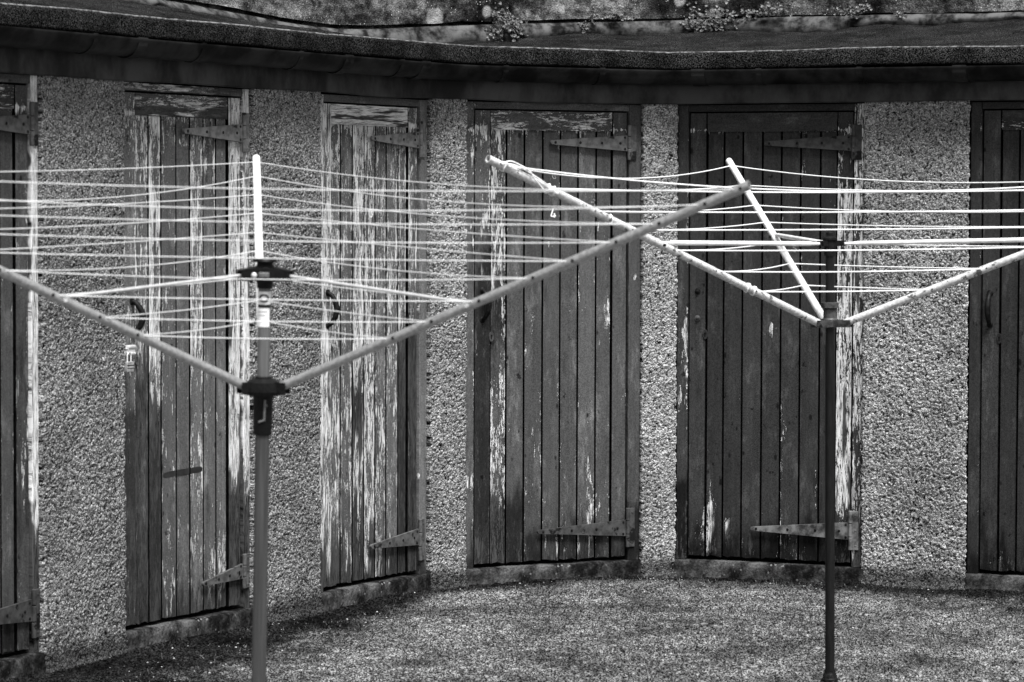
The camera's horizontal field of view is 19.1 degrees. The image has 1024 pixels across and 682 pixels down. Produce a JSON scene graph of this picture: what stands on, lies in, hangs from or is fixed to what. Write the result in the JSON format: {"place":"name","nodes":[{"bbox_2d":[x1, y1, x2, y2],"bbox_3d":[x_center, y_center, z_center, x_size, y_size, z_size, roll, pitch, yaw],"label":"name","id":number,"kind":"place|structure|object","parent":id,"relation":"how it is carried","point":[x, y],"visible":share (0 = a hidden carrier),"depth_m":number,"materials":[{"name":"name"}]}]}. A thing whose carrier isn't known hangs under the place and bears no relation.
{"place":"outdoors","nodes":[
{"label":"outdoors","id":0,"kind":"place"},
{"bbox_2d":[0,575,1023,681],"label":"yard ground","id":1,"kind":"structure","parent":0,"point":[186,647],"depth_m":10.95,"materials":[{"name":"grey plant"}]},
{"bbox_2d":[0,155,751,681],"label":"rotary airer","id":2,"kind":"object","parent":1,"relation":"on","point":[262,387],"visible":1,"depth_m":7.59,"materials":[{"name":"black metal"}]},
{"bbox_2d":[0,0,1023,679],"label":"shed row","id":3,"kind":"object","parent":1,"relation":"on","point":[526,434],"visible":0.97,"depth_m":12.31,"materials":[{"name":"paint"}]},
{"bbox_2d":[0,83,39,656],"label":"door","id":4,"kind":"structure","parent":3,"relation":"in","point":[17,610],"depth_m":9.99,"materials":[{"name":"paint"}]},
{"bbox_2d":[124,352,133,371],"bbox_3d":[-1.326,0.072,10.552,0.015,0.071,0.038,2,3,30],"label":"padlock","id":5,"kind":"object","parent":3,"relation":"hanging from","point":[129,366],"visible":1,"depth_m":10.54,"materials":[{"name":"grey metal"}]},
{"bbox_2d":[123,82,249,627],"bbox_3d":[-1.177,0.070,10.895,0.120,1.990,0.794,2,3,30],"label":"door","id":6,"kind":"structure","parent":3,"relation":"in","point":[182,421],"depth_m":10.89,"materials":[{"name":"paint"}]},
{"bbox_2d":[321,92,428,588],"bbox_3d":[-0.561,0.024,11.972,0.119,1.990,0.801,2,3,31],"label":"door","id":7,"kind":"structure","parent":3,"relation":"in","point":[370,532],"depth_m":11.97,"materials":[{"name":"paint"}]},
{"bbox_2d":[467,100,638,566],"bbox_3d":[0.163,-0.003,12.622,0.840,1.990,0.120,-1,3,-27],"label":"door","id":8,"kind":"structure","parent":3,"relation":"in","point":[549,370],"depth_m":12.62,"materials":[{"name":"paint"}]},
{"bbox_2d":[680,102,864,565],"bbox_3d":[1.082,-0.004,12.704,0.829,1.990,0.094,1,3,22],"label":"door","id":9,"kind":"structure","parent":3,"relation":"in","point":[756,471],"depth_m":12.70,"materials":[{"name":"paint"}]},
{"bbox_2d":[971,100,1023,573],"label":"door","id":10,"kind":"structure","parent":3,"relation":"in","point":[1002,366],"depth_m":12.29,"materials":[{"name":"paint"}]},
{"bbox_2d":[124,0,1023,550],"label":"curved stone wall","id":11,"kind":"structure","parent":1,"relation":"on","point":[440,20],"depth_m":13.31,"materials":[{"name":"grey stone"}]},
{"bbox_2d":[484,1,528,41],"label":"wall plant","id":12,"kind":"object","parent":11,"relation":"attached to","point":[514,22],"depth_m":13.35,"materials":[{"name":"grey plant"}]},
{"bbox_2d":[577,5,598,32],"bbox_3d":[0.340,-1.427,13.515,0.097,0.129,0.051,-1,3,-15],"label":"wall plant","id":13,"kind":"object","parent":11,"relation":"attached to","point":[593,14],"depth_m":13.52,"materials":[{"name":"grey plant"}]},
{"bbox_2d":[601,13,639,21],"bbox_3d":[0.483,-1.438,13.547,0.173,0.038,0.050,0,3,0],"label":"wall plant","id":14,"kind":"object","parent":11,"relation":"attached to","point":[622,17],"depth_m":13.54,"materials":[{"name":"grey plant"}]},
{"bbox_2d":[671,0,743,32],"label":"wall plant","id":15,"kind":"object","parent":11,"relation":"attached to","point":[704,23],"depth_m":13.54,"materials":[{"name":"grey plant"}]},
{"bbox_2d":[741,1,792,20],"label":"wall plant","id":16,"kind":"object","parent":11,"relation":"attached to","point":[775,9],"depth_m":13.46,"materials":[{"name":"grey plant"}]},
{"bbox_2d":[827,3,872,18],"bbox_3d":[1.473,-1.442,13.331,0.207,0.070,0.056,1,3,23],"label":"wall plant","id":17,"kind":"object","parent":11,"relation":"attached to","point":[858,11],"depth_m":13.32,"materials":[{"name":"grey plant"}]},
{"bbox_2d":[894,10,906,18],"bbox_3d":[1.690,-1.420,13.241,0.061,0.042,0.045,0,3,0],"label":"wall plant","id":18,"kind":"object","parent":11,"relation":"attached to","point":[899,14],"depth_m":13.24,"materials":[{"name":"grey plant"}]},
{"bbox_2d":[485,155,1023,681],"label":"rotary airer","id":19,"kind":"object","parent":1,"relation":"on","point":[827,319],"visible":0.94,"depth_m":9.88,"materials":[{"name":"black metal"}]}
]}

